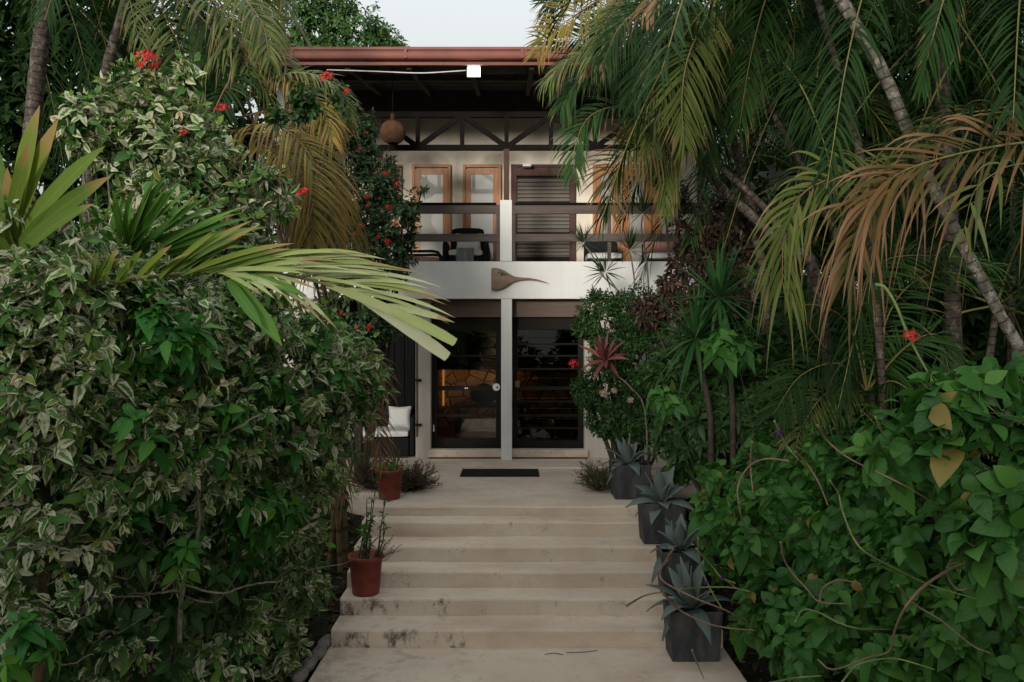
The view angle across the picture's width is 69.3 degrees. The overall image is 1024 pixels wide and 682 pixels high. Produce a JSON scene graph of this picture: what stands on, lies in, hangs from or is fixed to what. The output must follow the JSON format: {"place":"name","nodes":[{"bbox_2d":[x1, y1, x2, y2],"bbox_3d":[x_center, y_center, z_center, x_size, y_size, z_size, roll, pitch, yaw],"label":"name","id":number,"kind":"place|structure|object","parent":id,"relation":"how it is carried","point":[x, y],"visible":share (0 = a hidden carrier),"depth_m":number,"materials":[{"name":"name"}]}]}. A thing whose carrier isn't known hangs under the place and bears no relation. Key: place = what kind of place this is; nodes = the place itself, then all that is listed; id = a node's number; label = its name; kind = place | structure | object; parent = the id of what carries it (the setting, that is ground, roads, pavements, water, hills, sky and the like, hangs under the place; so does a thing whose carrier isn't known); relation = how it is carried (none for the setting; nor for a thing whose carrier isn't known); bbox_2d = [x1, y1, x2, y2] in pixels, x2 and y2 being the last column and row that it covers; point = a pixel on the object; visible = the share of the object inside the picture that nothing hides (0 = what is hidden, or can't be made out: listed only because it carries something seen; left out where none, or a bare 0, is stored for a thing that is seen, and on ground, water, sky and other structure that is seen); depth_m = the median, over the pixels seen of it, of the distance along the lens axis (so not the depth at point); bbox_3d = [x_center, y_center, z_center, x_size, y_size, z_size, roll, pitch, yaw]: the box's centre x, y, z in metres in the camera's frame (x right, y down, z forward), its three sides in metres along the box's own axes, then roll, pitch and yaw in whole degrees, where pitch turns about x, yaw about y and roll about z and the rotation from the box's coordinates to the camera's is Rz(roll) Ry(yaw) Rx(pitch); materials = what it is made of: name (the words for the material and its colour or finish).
{"place":"outdoors","nodes":[
{"label":"outdoors","id":0,"kind":"place"},
{"bbox_2d":[347,455,410,516],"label":"porch paving","id":1,"kind":"structure","parent":0,"point":[359,507],"depth_m":9.60,"materials":[{"name":"beige stone"}]},
{"bbox_2d":[347,447,406,490],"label":"dry bush","id":2,"kind":"object","parent":1,"relation":"on","point":[370,483],"visible":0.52,"depth_m":9.81,"materials":[{"name":"green plant"}]},
{"bbox_2d":[347,405,415,455],"bbox_3d":[-2.345,1.553,12.865,1.410,0.818,0.770,0,0,0],"label":"sofa","id":3,"kind":"object","parent":1,"relation":"on","point":[404,439],"visible":0.38,"depth_m":12.50,"materials":[{"name":"fabric"}]},
{"bbox_2d":[388,406,410,427],"bbox_3d":[-1.970,1.330,12.980,0.400,0.371,0.196,0,0,0],"label":"pillow","id":4,"kind":"object","parent":3,"relation":"on","point":[399,416],"visible":0.94,"depth_m":12.91,"materials":[{"name":"white fabric"}]},
{"bbox_2d":[0,0,1022,299],"label":"sky","id":5,"kind":"structure","parent":0,"point":[424,23],"materials":[{"name":"white"}]},
{"bbox_2d":[0,412,1023,681],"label":"ground","id":6,"kind":"structure","parent":0,"point":[316,626],"depth_m":7.56,"materials":[{"name":"soil"}]},
{"bbox_2d":[0,0,174,330],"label":"dark tree","id":7,"kind":"object","parent":6,"relation":"on","point":[12,96],"visible":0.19,"depth_m":12.26,"materials":[{"name":"green plant"}]},
{"bbox_2d":[0,0,176,188],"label":"tall palm","id":8,"kind":"object","parent":6,"relation":"on","point":[86,81],"visible":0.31,"depth_m":10.49,"materials":[{"name":"green plant"}]},
{"bbox_2d":[1,0,235,525],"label":"tall palm","id":9,"kind":"object","parent":6,"relation":"on","point":[38,63],"visible":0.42,"depth_m":8.44,"materials":[{"name":"green plant"}]},
{"bbox_2d":[29,0,301,285],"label":"tall palm","id":10,"kind":"object","parent":6,"relation":"on","point":[280,6],"visible":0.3,"depth_m":10.51,"materials":[{"name":"green plant"}]},
{"bbox_2d":[20,0,318,497],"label":"tall palm","id":11,"kind":"object","parent":6,"relation":"on","point":[111,50],"visible":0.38,"depth_m":8.97,"materials":[{"name":"green plant"}]},
{"bbox_2d":[49,48,309,654],"bbox_3d":[-2.607,0.239,5.954,1.799,5.143,1.161,0,0,-43],"label":"tall variegated shrub","id":12,"kind":"object","parent":6,"relation":"on","point":[130,119],"visible":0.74,"depth_m":5.79,"materials":[{"name":"green plant"}]},
{"bbox_2d":[76,0,302,401],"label":"dark tree","id":13,"kind":"object","parent":6,"relation":"on","point":[242,122],"visible":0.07,"depth_m":13.07,"materials":[{"name":"green plant"}]},
{"bbox_2d":[0,184,400,681],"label":"variegated shrub","id":14,"kind":"object","parent":6,"relation":"on","point":[153,362],"visible":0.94,"depth_m":4.80,"materials":[{"name":"green plant"}]},
{"bbox_2d":[0,106,456,681],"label":"strap palm","id":15,"kind":"object","parent":6,"relation":"on","point":[52,210],"visible":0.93,"depth_m":4.15,"materials":[{"name":"plant"}]},
{"bbox_2d":[120,0,399,571],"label":"yellow palm","id":16,"kind":"object","parent":6,"relation":"on","point":[319,227],"visible":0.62,"depth_m":7.53,"materials":[{"name":"plant"}]},
{"bbox_2d":[291,666,308,681],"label":"edging stone","id":17,"kind":"object","parent":6,"relation":"on","point":[299,676],"visible":0.93,"depth_m":6.38,"materials":[{"name":"grey stone"}]},
{"bbox_2d":[262,70,357,307],"bbox_3d":[-1.961,0.214,6.630,1.164,5.246,0.551,0,0,0],"label":"flowering sprig","id":18,"kind":"object","parent":6,"relation":"on","point":[308,110],"visible":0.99,"depth_m":6.56,"materials":[{"name":"green plant"}]},
{"bbox_2d":[302,655,317,671],"bbox_3d":[-1.827,2.907,6.685,0.120,0.100,0.309,0,0,0],"label":"edging stone","id":19,"kind":"object","parent":6,"relation":"on","point":[309,662],"visible":0.83,"depth_m":6.63,"materials":[{"name":"grey stone"}]},
{"bbox_2d":[212,0,409,302],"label":"broad tree","id":20,"kind":"object","parent":6,"relation":"on","point":[340,22],"visible":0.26,"depth_m":26.16,"materials":[{"name":"green plant"}]},
{"bbox_2d":[312,644,326,659],"bbox_3d":[-1.803,2.907,6.918,0.129,0.100,0.294,0,0,0],"label":"edging stone","id":21,"kind":"object","parent":6,"relation":"on","point":[319,651],"visible":0.87,"depth_m":6.87,"materials":[{"name":"grey stone"}]},
{"bbox_2d":[302,101,429,481],"bbox_3d":[-2.082,-0.571,10.248,1.449,5.621,1.566,0,0,39],"label":"ixora bush","id":22,"kind":"object","parent":6,"relation":"on","point":[381,188],"visible":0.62,"depth_m":10.07,"materials":[{"name":"green plant"}]},
{"bbox_2d":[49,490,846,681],"bbox_3d":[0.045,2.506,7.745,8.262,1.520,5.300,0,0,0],"label":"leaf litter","id":23,"kind":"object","parent":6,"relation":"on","point":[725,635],"visible":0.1,"depth_m":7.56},
{"bbox_2d":[318,634,330,647],"bbox_3d":[-1.805,2.907,7.151,0.131,0.100,0.301,0,0,0],"label":"edging stone","id":24,"kind":"object","parent":23,"relation":"on","point":[325,639],"visible":0.71,"depth_m":7.10,"materials":[{"name":"grey stone"}]},
{"bbox_2d":[231,47,750,459],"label":"house","id":25,"kind":"structure","parent":6,"relation":"on","point":[465,149],"depth_m":12.47,"materials":[{"name":"white paint"}]},
{"bbox_2d":[368,164,401,260],"bbox_3d":[-2.399,-2.258,13.964,0.638,2.135,0.068,0,0,0],"label":"wooden door","id":26,"kind":"structure","parent":25,"relation":"in","point":[396,164],"depth_m":13.95,"materials":[{"name":"orange wood"}]},
{"bbox_2d":[380,67,405,144],"bbox_3d":[-1.887,-3.730,11.720,0.410,1.211,0.410,0,0,0],"label":"pendant lamp","id":27,"kind":"object","parent":25,"relation":"hanging from","point":[392,131],"visible":0.99,"depth_m":11.59,"materials":[{"name":"wicker"}]},
{"bbox_2d":[327,66,480,78],"bbox_3d":[-1.605,-4.026,10.992,2.292,0.262,0.096,0,0,0],"label":"floodlight","id":28,"kind":"object","parent":25,"relation":"attached to","point":[473,72],"visible":0.89,"depth_m":10.99,"materials":[{"name":"metal"}]},
{"bbox_2d":[392,250,442,260],"bbox_3d":[-1.622,-1.364,12.825,0.956,0.367,0.602,0,0,0],"label":"lounge chair","id":29,"kind":"object","parent":25,"relation":"on","point":[438,254],"visible":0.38,"depth_m":12.60,"materials":[{"name":"black metal"}]},
{"bbox_2d":[412,164,450,257],"bbox_3d":[-1.518,-2.258,13.964,0.731,2.135,0.068,0,0,0],"label":"wooden door","id":30,"kind":"structure","parent":25,"relation":"in","point":[438,180],"depth_m":13.96,"materials":[{"name":"orange wood"}]},
{"bbox_2d":[442,370,443,405],"bbox_3d":[-1.510,1.000,16.310,0.040,0.840,0.060,0,0,0],"label":"light strip","id":31,"kind":"object","parent":25,"relation":"attached to","point":[442,385],"visible":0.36,"depth_m":16.28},
{"bbox_2d":[442,228,489,260],"bbox_3d":[-0.810,-1.615,13.240,0.820,0.898,0.720,0,0,0],"label":"armchair","id":32,"kind":"object","parent":25,"relation":"on","point":[449,254],"visible":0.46,"depth_m":12.94,"materials":[{"name":"black wicker"}]},
{"bbox_2d":[456,248,473,260],"bbox_3d":[-0.818,-1.465,13.074,0.305,0.328,0.476,0,0,0],"label":"throw blanket","id":33,"kind":"object","parent":32,"relation":"on","point":[464,254],"visible":0.82,"depth_m":12.85,"materials":[{"name":"grey fabric"}]},
{"bbox_2d":[456,233,481,249],"bbox_3d":[-0.780,-1.765,13.330,0.460,0.353,0.172,0,0,0],"label":"back cushion","id":34,"kind":"object","parent":32,"relation":"on","point":[476,245],"visible":0.38,"depth_m":13.26,"materials":[{"name":"white fabric"}]},
{"bbox_2d":[432,318,500,447],"bbox_3d":[-0.766,0.700,12.482,1.168,2.190,0.095,0,0,0],"label":"sliding door","id":35,"kind":"structure","parent":25,"relation":"in","point":[460,323],"depth_m":12.47,"materials":[{"name":"black metal"}]},
{"bbox_2d":[463,164,500,260],"bbox_3d":[-0.566,-2.258,13.964,0.721,2.135,0.068,0,0,0],"label":"wooden door","id":36,"kind":"structure","parent":25,"relation":"in","point":[479,185],"depth_m":13.96,"materials":[{"name":"orange wood"}]},
{"bbox_2d":[452,402,519,439],"bbox_3d":[-0.450,1.575,14.700,1.400,0.670,0.800,0,0,0],"label":"dining table","id":37,"kind":"object","parent":25,"relation":"on","point":[457,406],"visible":0.5,"depth_m":14.34,"materials":[{"name":"black metal"}]},
{"bbox_2d":[470,383,495,403],"bbox_3d":[-0.550,1.038,14.700,0.580,0.395,0.580,0,0,0],"label":"bowl","id":38,"kind":"object","parent":37,"relation":"on","point":[483,396],"visible":0.83,"depth_m":14.48,"materials":[{"name":"black metal"}]},
{"bbox_2d":[491,268,548,290],"bbox_3d":[0.133,-1.001,12.046,0.943,0.373,0.095,0,0,0],"label":"bird carving","id":39,"kind":"object","parent":25,"relation":"attached to","point":[501,279],"visible":1,"depth_m":12.03},
{"bbox_2d":[523,164,530,167],"bbox_3d":[0.360,-3.296,13.895,0.320,0.092,0.230,0,0,0],"label":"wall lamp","id":40,"kind":"object","parent":25,"relation":"attached to","point":[526,165],"visible":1,"depth_m":13.79,"materials":[{"name":"white plastic"}]},
{"bbox_2d":[511,164,574,260],"bbox_3d":[0.587,-2.258,13.964,1.215,2.135,0.069,0,0,0],"label":"slatted door","id":41,"kind":"structure","parent":25,"relation":"in","point":[535,184],"depth_m":13.96,"materials":[{"name":"brown wood"}]},
{"bbox_2d":[512,318,582,447],"bbox_3d":[0.602,0.700,12.492,1.196,2.190,0.075,0,0,0],"label":"louvre door","id":42,"kind":"structure","parent":25,"relation":"in","point":[543,406],"depth_m":12.49,"materials":[{"name":"black glass"}]},
{"bbox_2d":[584,242,621,260],"bbox_3d":[1.610,-1.505,13.165,0.620,0.639,0.670,0,0,0],"label":"sofa","id":43,"kind":"object","parent":25,"relation":"on","point":[603,249],"visible":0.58,"depth_m":13.36,"materials":[{"name":"black wicker"}]},
{"bbox_2d":[593,164,619,252],"bbox_3d":[1.781,-2.258,13.964,0.515,2.135,0.068,0,0,0],"label":"wooden door","id":44,"kind":"structure","parent":25,"relation":"in","point":[596,183],"depth_m":13.95,"materials":[{"name":"orange wood"}]},
{"bbox_2d":[616,116,641,148],"bbox_3d":[1.853,-3.700,11.720,0.410,1.271,0.410,0,0,0],"label":"pendant lamp","id":45,"kind":"object","parent":25,"relation":"hanging from","point":[621,137],"visible":0.35,"depth_m":11.60,"materials":[{"name":"wicker"}]},
{"bbox_2d":[622,164,651,260],"bbox_3d":[2.347,-2.258,13.964,0.556,2.135,0.068,0,0,0],"label":"wooden door","id":46,"kind":"structure","parent":25,"relation":"in","point":[646,224],"depth_m":13.95,"materials":[{"name":"orange wood"}]},
{"bbox_2d":[642,242,677,260],"bbox_3d":[2.675,-1.505,13.165,0.650,0.639,0.670,0,0,0],"label":"sofa","id":47,"kind":"object","parent":25,"relation":"on","point":[659,256],"visible":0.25,"depth_m":12.85,"materials":[{"name":"white fabric"}]},
{"bbox_2d":[642,242,674,254],"bbox_3d":[2.620,-1.685,13.200,0.620,0.333,0.187,0,0,0],"label":"pillow","id":48,"kind":"object","parent":47,"relation":"on","point":[661,247],"visible":0.38,"depth_m":13.12,"materials":[{"name":"fabric"}]},
{"bbox_2d":[652,164,674,233],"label":"wooden door","id":49,"kind":"structure","parent":25,"relation":"in","point":[654,219],"depth_m":13.95,"materials":[{"name":"orange wood"}]},
{"bbox_2d":[346,458,674,469],"bbox_3d":[-0.400,2.007,11.860,6.000,0.126,0.880,0,0,0],"label":"porch landing","id":50,"kind":"object","parent":6,"relation":"on","point":[510,464],"visible":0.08,"depth_m":11.76,"materials":[{"name":"concrete"}]},
{"bbox_2d":[331,454,722,647],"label":"steps","id":51,"kind":"structure","parent":6,"relation":"on","point":[552,558],"depth_m":7.81,"materials":[{"name":"concrete"}]},
{"bbox_2d":[348,491,402,596],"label":"potted plant","id":52,"kind":"object","parent":51,"relation":"on","point":[365,565],"visible":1,"depth_m":7.52,"materials":[{"name":"green plant"}]},
{"bbox_2d":[374,458,403,499],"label":"potted plant","id":53,"kind":"object","parent":51,"relation":"on","point":[389,487],"visible":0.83,"depth_m":9.16,"materials":[{"name":"green plant"}]},
{"bbox_2d":[382,449,407,468],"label":"spider plant","id":54,"kind":"object","parent":51,"relation":"on","point":[396,464],"visible":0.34,"depth_m":10.88,"materials":[{"name":"green plant"}]},
{"bbox_2d":[394,457,442,493],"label":"dry bush","id":55,"kind":"object","parent":51,"relation":"on","point":[412,482],"visible":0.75,"depth_m":9.66,"materials":[{"name":"green plant"}]},
{"bbox_2d":[460,469,539,476],"bbox_3d":[-0.177,1.955,11.010,1.155,0.022,0.580,0,0,0],"label":"doormat","id":56,"kind":"object","parent":51,"relation":"on","point":[499,472],"visible":1,"depth_m":10.90,"materials":[{"name":"rubber"}]},
{"bbox_2d":[574,457,610,490],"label":"bush","id":57,"kind":"object","parent":51,"relation":"on","point":[599,479],"visible":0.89,"depth_m":9.68,"materials":[{"name":"green plant"}]},
{"bbox_2d":[602,434,652,498],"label":"potted agave","id":58,"kind":"object","parent":51,"relation":"on","point":[628,469],"visible":0.98,"depth_m":9.19,"materials":[{"name":"concrete"}]},
{"bbox_2d":[625,466,693,543],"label":"potted agave","id":59,"kind":"object","parent":51,"relation":"on","point":[659,509],"visible":0.98,"depth_m":8.22,"materials":[{"name":"plant"}]},
{"bbox_2d":[650,513,711,596],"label":"potted agave","id":60,"kind":"object","parent":51,"relation":"on","point":[675,535],"visible":0.75,"depth_m":7.51,"materials":[{"name":"plant"}]},
{"bbox_2d":[566,221,648,462],"bbox_3d":[1.313,0.283,10.647,1.244,4.054,0.660,0,0,19],"label":"dracaena","id":61,"kind":"object","parent":6,"relation":"on","point":[581,238],"visible":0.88,"depth_m":10.74,"materials":[{"name":"green plant"}]},
{"bbox_2d":[579,332,647,461],"bbox_3d":[1.315,1.085,9.431,0.960,2.451,0.719,0,0,0],"label":"red cordyline","id":62,"kind":"object","parent":6,"relation":"on","point":[602,352],"visible":0.98,"depth_m":9.44,"materials":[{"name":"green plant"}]},
{"bbox_2d":[583,250,643,458],"bbox_3d":[1.413,0.466,10.632,0.871,3.688,0.601,0,0,21],"label":"dracaena","id":63,"kind":"object","parent":6,"relation":"on","point":[600,267],"visible":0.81,"depth_m":10.71,"materials":[{"name":"green plant"}]},
{"bbox_2d":[610,225,653,451],"bbox_3d":[1.680,0.291,10.737,0.795,4.038,0.729,0,0,0],"label":"dracaena","id":64,"kind":"object","parent":6,"relation":"on","point":[631,242],"visible":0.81,"depth_m":10.73,"materials":[{"name":"green plant"}]},
{"bbox_2d":[610,181,662,462],"bbox_3d":[1.918,-0.032,10.706,0.945,4.684,0.889,0,0,33],"label":"dracaena","id":65,"kind":"object","parent":6,"relation":"on","point":[643,201],"visible":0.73,"depth_m":10.74,"materials":[{"name":"green plant"}]},
{"bbox_2d":[568,278,708,465],"bbox_3d":[1.869,0.719,10.115,2.203,3.210,1.194,0,0,5],"label":"leaf shrub","id":66,"kind":"object","parent":6,"relation":"on","point":[622,420],"visible":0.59,"depth_m":10.10,"materials":[{"name":"green plant"}]},
{"bbox_2d":[646,384,724,595],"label":"leafy sprig","id":67,"kind":"object","parent":6,"relation":"on","point":[666,404],"visible":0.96,"depth_m":7.14,"materials":[{"name":"green plant"}]},
{"bbox_2d":[521,0,867,363],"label":"overhanging palm","id":68,"kind":"object","parent":6,"relation":"on","point":[603,35],"visible":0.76,"depth_m":7.75,"materials":[{"name":"green plant"}]},
{"bbox_2d":[637,279,753,580],"bbox_3d":[2.019,0.988,8.195,1.271,3.327,1.226,0,0,0],"label":"yucca","id":69,"kind":"object","parent":6,"relation":"on","point":[695,321],"visible":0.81,"depth_m":8.13,"materials":[{"name":"green plant"}]},
{"bbox_2d":[629,166,768,465],"bbox_3d":[2.405,-0.092,9.660,1.756,4.469,0.967,0,0,42],"label":"bronze shrub","id":70,"kind":"object","parent":6,"relation":"on","point":[660,312],"visible":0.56,"depth_m":9.44,"materials":[{"name":"brown plant"}]},
{"bbox_2d":[661,238,777,570],"bbox_3d":[2.290,0.699,8.181,1.345,3.714,1.223,0,0,-43],"label":"yucca","id":71,"kind":"object","parent":6,"relation":"on","point":[720,284],"visible":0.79,"depth_m":8.13,"materials":[{"name":"green plant"}]},
{"bbox_2d":[700,318,762,485],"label":"leafy sprig","id":72,"kind":"object","parent":6,"relation":"on","point":[718,349],"visible":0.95,"depth_m":6.85,"materials":[{"name":"green plant"}]},
{"bbox_2d":[705,128,781,452],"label":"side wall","id":73,"kind":"structure","parent":6,"relation":"on","point":[764,173],"depth_m":12.60,"materials":[{"name":"white paint"}]},
{"bbox_2d":[629,91,870,330],"bbox_3d":[3.486,-1.001,10.980,3.458,6.059,3.633,0,0,0],"label":"dark palm","id":74,"kind":"object","parent":6,"relation":"on","point":[699,222],"visible":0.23,"depth_m":10.76,"materials":[{"name":"green plant"}]},
{"bbox_2d":[635,313,887,516],"bbox_3d":[2.670,0.977,8.464,2.539,2.729,2.199,0,0,12],"label":"undergrowth bush","id":75,"kind":"object","parent":6,"relation":"on","point":[696,427],"visible":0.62,"depth_m":8.64,"materials":[{"name":"green plant"}]},
{"bbox_2d":[688,120,837,456],"bbox_3d":[2.864,-0.427,8.338,1.808,5.549,0.434,0,0,13],"label":"knotted tree","id":76,"kind":"object","parent":6,"relation":"on","point":[753,217],"visible":0.43,"depth_m":8.23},
{"bbox_2d":[612,0,930,428],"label":"leaning palm","id":77,"kind":"object","parent":6,"relation":"on","point":[786,137],"visible":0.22,"depth_m":7.40,"materials":[{"name":"green plant"}]},
{"bbox_2d":[545,0,1023,354],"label":"leaning palm","id":78,"kind":"object","parent":6,"relation":"on","point":[846,9],"visible":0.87,"depth_m":6.33,"materials":[{"name":"green plant"}]},
{"bbox_2d":[682,110,941,400],"bbox_3d":[3.928,-0.637,10.161,3.272,5.157,3.620,0,0,26],"label":"dark palm","id":79,"kind":"object","parent":6,"relation":"on","point":[774,159],"visible":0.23,"depth_m":9.93,"materials":[{"name":"green plant"}]},
{"bbox_2d":[730,0,898,451],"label":"dark tree","id":80,"kind":"object","parent":6,"relation":"on","point":[739,445],"visible":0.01,"depth_m":13.52,"materials":[{"name":"green plant"}]},
{"bbox_2d":[621,0,1022,421],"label":"leaning palm","id":81,"kind":"object","parent":6,"relation":"on","point":[879,349],"visible":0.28,"depth_m":7.17,"materials":[{"name":"green plant"}]},
{"bbox_2d":[625,416,1023,681],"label":"broad leaf shrub","id":82,"kind":"object","parent":6,"relation":"on","point":[865,561],"visible":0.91,"depth_m":5.60,"materials":[{"name":"green plant"}]},
{"bbox_2d":[683,0,1023,433],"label":"canopy palm","id":83,"kind":"object","parent":6,"relation":"on","point":[952,319],"visible":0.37,"depth_m":7.30,"materials":[{"name":"green plant"}]},
{"bbox_2d":[687,0,1023,446],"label":"dark tree","id":84,"kind":"object","parent":6,"relation":"on","point":[866,136],"visible":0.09,"depth_m":11.61,"materials":[{"name":"green plant"}]},
{"bbox_2d":[739,240,1016,470],"bbox_3d":[3.411,0.701,7.198,2.574,3.531,0.898,0,0,0],"label":"shade palm","id":85,"kind":"object","parent":6,"relation":"on","point":[897,375],"visible":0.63,"depth_m":7.07,"materials":[{"name":"green plant"}]},
{"bbox_2d":[744,0,1023,372],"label":"orange palm","id":86,"kind":"object","parent":6,"relation":"on","point":[875,195],"visible":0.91,"depth_m":5.17,"materials":[{"name":"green plant"}]},
{"bbox_2d":[749,60,1022,388],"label":"dark palm","id":87,"kind":"object","parent":6,"relation":"on","point":[958,175],"visible":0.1,"depth_m":8.72,"materials":[{"name":"green plant"}]},
{"bbox_2d":[778,0,1023,447],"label":"canopy palm","id":88,"kind":"object","parent":6,"relation":"on","point":[1005,91],"visible":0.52,"depth_m":6.15,"materials":[{"name":"green plant"}]},
{"bbox_2d":[819,94,1023,449],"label":"dark palm","id":89,"kind":"object","parent":6,"relation":"on","point":[1014,191],"visible":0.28,"depth_m":8.37,"materials":[{"name":"green plant"}]},
{"bbox_2d":[839,283,1023,630],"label":"leafy stems","id":90,"kind":"object","parent":6,"relation":"on","point":[928,448],"visible":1,"depth_m":3.76,"materials":[{"name":"green plant"}]},
{"bbox_2d":[843,215,1023,459],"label":"dark palm","id":91,"kind":"object","parent":6,"relation":"on","point":[991,339],"visible":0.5,"depth_m":7.54,"materials":[{"name":"green plant"}]},
{"bbox_2d":[889,0,1023,468],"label":"dark tree","id":92,"kind":"object","parent":6,"relation":"on","point":[974,342],"visible":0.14,"depth_m":9.51,"materials":[{"name":"green plant"}]},
{"bbox_2d":[308,646,746,681],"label":"path","id":93,"kind":"structure","parent":0,"point":[536,664],"depth_m":6.68,"materials":[{"name":"concrete"}]},
{"bbox_2d":[646,556,738,661],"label":"potted agave","id":94,"kind":"object","parent":93,"relation":"on","point":[684,634],"visible":0.93,"depth_m":6.77,"materials":[{"name":"ceramic"}]},
{"bbox_2d":[651,460,738,499],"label":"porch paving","id":95,"kind":"structure","parent":0,"point":[687,492],"depth_m":10.40,"materials":[{"name":"beige stone"}]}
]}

